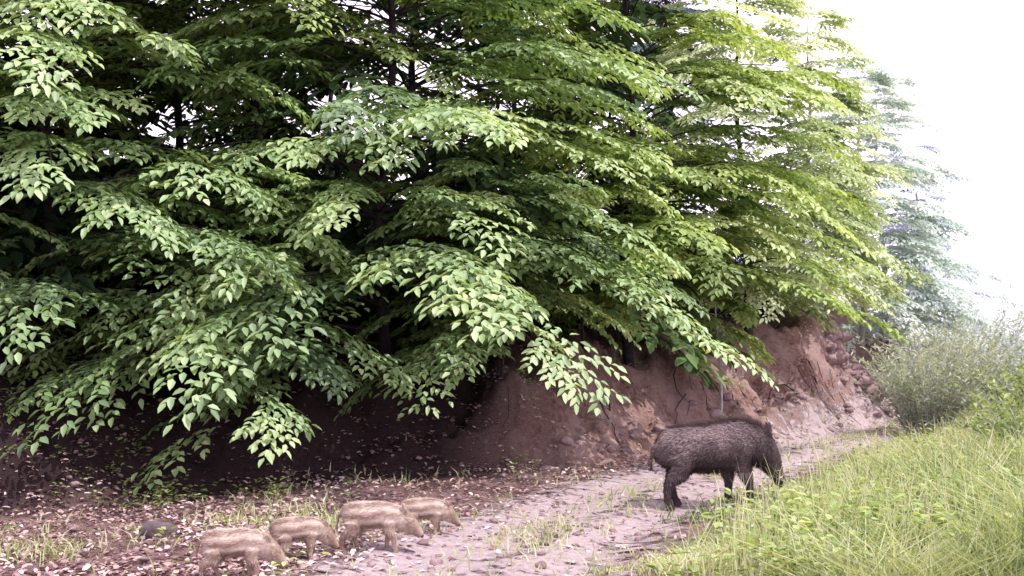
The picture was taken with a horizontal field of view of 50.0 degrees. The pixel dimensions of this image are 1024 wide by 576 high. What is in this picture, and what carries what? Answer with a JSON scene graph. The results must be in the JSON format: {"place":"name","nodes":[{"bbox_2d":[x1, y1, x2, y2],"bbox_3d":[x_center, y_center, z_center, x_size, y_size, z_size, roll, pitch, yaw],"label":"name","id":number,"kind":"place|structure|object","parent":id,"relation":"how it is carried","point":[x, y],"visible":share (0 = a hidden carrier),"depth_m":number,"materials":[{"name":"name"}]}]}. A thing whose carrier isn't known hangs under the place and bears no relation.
{"place":"outdoors","nodes":[
{"label":"outdoors","id":0,"kind":"place"},
{"bbox_2d":[0,154,1014,575],"bbox_3d":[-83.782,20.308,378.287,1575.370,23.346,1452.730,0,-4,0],"label":"ground","id":1,"kind":"structure","parent":0,"point":[656,384],"depth_m":13.44,"materials":[{"name":"brown soil"}]},
{"bbox_2d":[0,213,120,346],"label":"beech sapling","id":2,"kind":"object","parent":1,"relation":"on","point":[5,218],"visible":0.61,"depth_m":11.56,"materials":[{"name":"green plant"}]},
{"bbox_2d":[0,0,123,388],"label":"beech tree","id":3,"kind":"object","parent":1,"relation":"on","point":[50,355],"visible":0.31,"depth_m":12.47,"materials":[{"name":"green plant"}]},
{"bbox_2d":[0,0,266,161],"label":"beech tree","id":4,"kind":"object","parent":1,"relation":"on","point":[128,35],"visible":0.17,"depth_m":14.62,"materials":[{"name":"green plant"}]},
{"bbox_2d":[138,520,178,539],"bbox_3d":[-2.718,1.886,8.442,0.291,0.199,0.212,3,-5,-34],"label":"boulder","id":5,"kind":"object","parent":1,"relation":"on","point":[149,528],"visible":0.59,"depth_m":8.37,"materials":[{"name":"grey stone"}]},
{"bbox_2d":[0,0,389,373],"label":"beech tree","id":6,"kind":"object","parent":1,"relation":"on","point":[48,98],"visible":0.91,"depth_m":11.33,"materials":[{"name":"green plant"}]},
{"bbox_2d":[1,167,418,466],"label":"beech sapling","id":7,"kind":"object","parent":1,"relation":"on","point":[324,363],"visible":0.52,"depth_m":11.76,"materials":[{"name":"green plant"}]},
{"bbox_2d":[0,0,531,278],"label":"beech tree","id":8,"kind":"object","parent":1,"relation":"on","point":[404,54],"visible":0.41,"depth_m":14.44,"materials":[{"name":"green plant"}]},
{"bbox_2d":[0,0,765,392],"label":"background trees","id":9,"kind":"object","parent":1,"relation":"on","point":[350,236],"visible":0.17,"depth_m":16.30,"materials":[{"name":"green plant"}]},
{"bbox_2d":[0,0,778,494],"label":"beech tree","id":10,"kind":"object","parent":1,"relation":"on","point":[560,56],"visible":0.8,"depth_m":12.63,"materials":[{"name":"green plant"}]},
{"bbox_2d":[0,237,915,575],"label":"leaf litter","id":11,"kind":"object","parent":1,"relation":"on","point":[194,529],"visible":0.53,"depth_m":9.87,"materials":[{"name":"brown plant"}]},
{"bbox_2d":[0,272,925,575],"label":"pebbles","id":12,"kind":"object","parent":1,"relation":"on","point":[436,560],"visible":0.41,"depth_m":9.15,"materials":[{"name":"grey stone"}]},
{"bbox_2d":[334,158,669,420],"bbox_3d":[-0.381,0.011,14.121,3.808,3.350,3.171,2,-4,-27],"label":"beech sapling","id":13,"kind":"object","parent":1,"relation":"on","point":[442,349],"visible":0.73,"depth_m":13.45,"materials":[{"name":"green plant"}]},
{"bbox_2d":[0,382,1023,575],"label":"grass","id":14,"kind":"structure","parent":1,"relation":"on","point":[1007,560],"depth_m":7.13,"materials":[{"name":"green plant"}]},
{"bbox_2d":[0,342,1023,575],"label":"weeds","id":15,"kind":"object","parent":1,"relation":"on","point":[867,509],"visible":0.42,"depth_m":6.84,"materials":[{"name":"green plant"}]},
{"bbox_2d":[278,354,861,447],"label":"roots","id":16,"kind":"object","parent":1,"relation":"on","point":[744,395],"visible":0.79,"depth_m":18.06,"materials":[{"name":"brown plant"}]},
{"bbox_2d":[446,142,697,363],"bbox_3d":[0.867,-0.480,15.670,3.628,3.326,2.547,0,-4,0],"label":"beech sapling","id":17,"kind":"object","parent":1,"relation":"on","point":[628,195],"visible":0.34,"depth_m":15.56,"materials":[{"name":"green plant"}]},
{"bbox_2d":[354,0,909,367],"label":"beech tree","id":18,"kind":"object","parent":1,"relation":"on","point":[749,78],"visible":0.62,"depth_m":17.09,"materials":[{"name":"green plant"}]},
{"bbox_2d":[541,147,765,363],"bbox_3d":[2.376,-0.565,18.738,4.049,3.743,3.173,3,-5,-41],"label":"beech sapling","id":19,"kind":"object","parent":1,"relation":"on","point":[658,191],"visible":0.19,"depth_m":18.29,"materials":[{"name":"green plant"}]},
{"bbox_2d":[556,0,759,282],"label":"tree","id":20,"kind":"object","parent":1,"relation":"on","point":[686,10],"visible":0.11,"depth_m":26.95,"materials":[{"name":"green plant"}]},
{"bbox_2d":[538,364,895,470],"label":"bank stones","id":21,"kind":"object","parent":1,"relation":"on","point":[635,433],"visible":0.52,"depth_m":16.75,"materials":[{"name":"stone"}]},
{"bbox_2d":[661,206,775,411],"bbox_3d":[3.505,0.487,18.477,1.945,3.817,2.120,0,-4,0],"label":"sapling","id":22,"kind":"object","parent":1,"relation":"on","point":[744,313],"visible":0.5,"depth_m":18.43,"materials":[{"name":"green plant"}]},
{"bbox_2d":[643,0,911,334],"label":"young beech tree","id":23,"kind":"object","parent":1,"relation":"on","point":[702,52],"visible":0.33,"depth_m":21.89,"materials":[{"name":"green plant"}]},
{"bbox_2d":[716,9,935,317],"bbox_3d":[7.106,-2.812,25.447,5.893,7.523,3.554,2,-4,-26],"label":"young beech tree","id":24,"kind":"object","parent":1,"relation":"on","point":[856,106],"visible":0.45,"depth_m":25.50,"materials":[{"name":"green plant"}]},
{"bbox_2d":[823,322,889,414],"bbox_3d":[7.893,1.889,25.526,1.104,2.190,3.514,-3,-5,41],"label":"rock outcrop","id":25,"kind":"object","parent":1,"relation":"on","point":[839,355],"visible":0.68,"depth_m":25.03,"materials":[{"name":"grey stone"}]},
{"bbox_2d":[768,62,999,353],"bbox_3d":[8.714,-1.684,28.627,5.691,8.517,6.427,2,-4,-31],"label":"pale tree","id":26,"kind":"object","parent":1,"relation":"on","point":[879,78],"visible":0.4,"depth_m":27.88,"materials":[{"name":"green plant"}]},
{"bbox_2d":[810,74,981,357],"bbox_3d":[10.683,-2.196,31.530,6.412,8.470,4.513,0,-4,0],"label":"pale tree","id":27,"kind":"object","parent":1,"relation":"on","point":[954,295],"visible":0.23,"depth_m":31.31,"materials":[{"name":"green plant"}]},
{"bbox_2d":[851,324,1021,434],"bbox_3d":[7.973,1.753,20.762,3.133,2.097,3.108,0,-4,0],"label":"willow bush","id":28,"kind":"object","parent":1,"relation":"on","point":[922,412],"visible":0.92,"depth_m":20.45,"materials":[{"name":"green plant"}]},
{"bbox_2d":[851,144,1023,372],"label":"pale conifer tree","id":29,"kind":"object","parent":1,"relation":"on","point":[941,197],"visible":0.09,"depth_m":33.86,"materials":[{"name":"green plant"}]},
{"bbox_2d":[866,306,1023,420],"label":"willow bush","id":30,"kind":"object","parent":1,"relation":"on","point":[1009,360],"visible":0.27,"depth_m":23.98,"materials":[{"name":"green plant"}]},
{"bbox_2d":[885,225,1006,342],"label":"pale conifer tree","id":31,"kind":"object","parent":1,"relation":"on","point":[942,276],"visible":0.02,"depth_m":40.04,"materials":[{"name":"green plant"}]},
{"bbox_2d":[883,283,1023,406],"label":"willow bush","id":32,"kind":"object","parent":1,"relation":"on","point":[1006,334],"visible":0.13,"depth_m":29.12,"materials":[{"name":"green plant"}]},
{"bbox_2d":[906,309,1023,402],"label":"willow bush","id":33,"kind":"object","parent":1,"relation":"on","point":[987,339],"visible":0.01,"depth_m":32.60,"materials":[{"name":"green plant"}]},
{"bbox_2d":[943,355,1023,412],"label":"green bush","id":34,"kind":"object","parent":1,"relation":"on","point":[998,390],"visible":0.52,"depth_m":18.84,"materials":[{"name":"green plant"}]},
{"bbox_2d":[948,393,1023,445],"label":"green bush","id":35,"kind":"object","parent":1,"relation":"on","point":[1002,415],"visible":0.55,"depth_m":12.90,"materials":[{"name":"green plant"}]},
{"bbox_2d":[0,0,1023,347],"label":"sky","id":36,"kind":"structure","parent":0,"point":[969,54],"materials":[{"name":"white"}]},
{"bbox_2d":[268,360,924,575],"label":"dirt track","id":37,"kind":"structure","parent":0,"point":[813,423],"depth_m":9.86,"materials":[{"name":"soil"}]},
{"bbox_2d":[193,526,287,575],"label":"wild boar piglet","id":38,"kind":"object","parent":37,"relation":"on","point":[220,545],"visible":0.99,"depth_m":6.84,"materials":[{"name":"fur"}]},
{"bbox_2d":[265,515,338,557],"bbox_3d":[-1.459,1.734,7.621,0.559,0.334,0.193,2,-4,-30],"label":"wild boar piglet","id":39,"kind":"object","parent":37,"relation":"on","point":[287,531],"visible":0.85,"depth_m":7.57,"materials":[{"name":"fur"}]},
{"bbox_2d":[334,500,423,552],"bbox_3d":[-0.966,1.726,7.955,0.664,0.395,0.227,0,-4,-4],"label":"wild boar piglet","id":40,"kind":"object","parent":37,"relation":"on","point":[358,517],"visible":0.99,"depth_m":7.89,"materials":[{"name":"fur"}]},
{"bbox_2d":[398,497,460,534],"bbox_3d":[-0.664,1.800,8.659,0.538,0.328,0.186,1,-4,-18],"label":"wild boar piglet","id":41,"kind":"object","parent":37,"relation":"on","point":[434,510],"visible":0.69,"depth_m":8.62,"materials":[{"name":"fur"}]},
{"bbox_2d":[646,412,784,510],"bbox_3d":[1.996,1.664,10.678,1.562,0.960,0.472,2,-4,-22],"label":"wild boar","id":42,"kind":"object","parent":37,"relation":"on","point":[729,446],"visible":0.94,"depth_m":10.54,"materials":[{"name":"black"}]}
]}

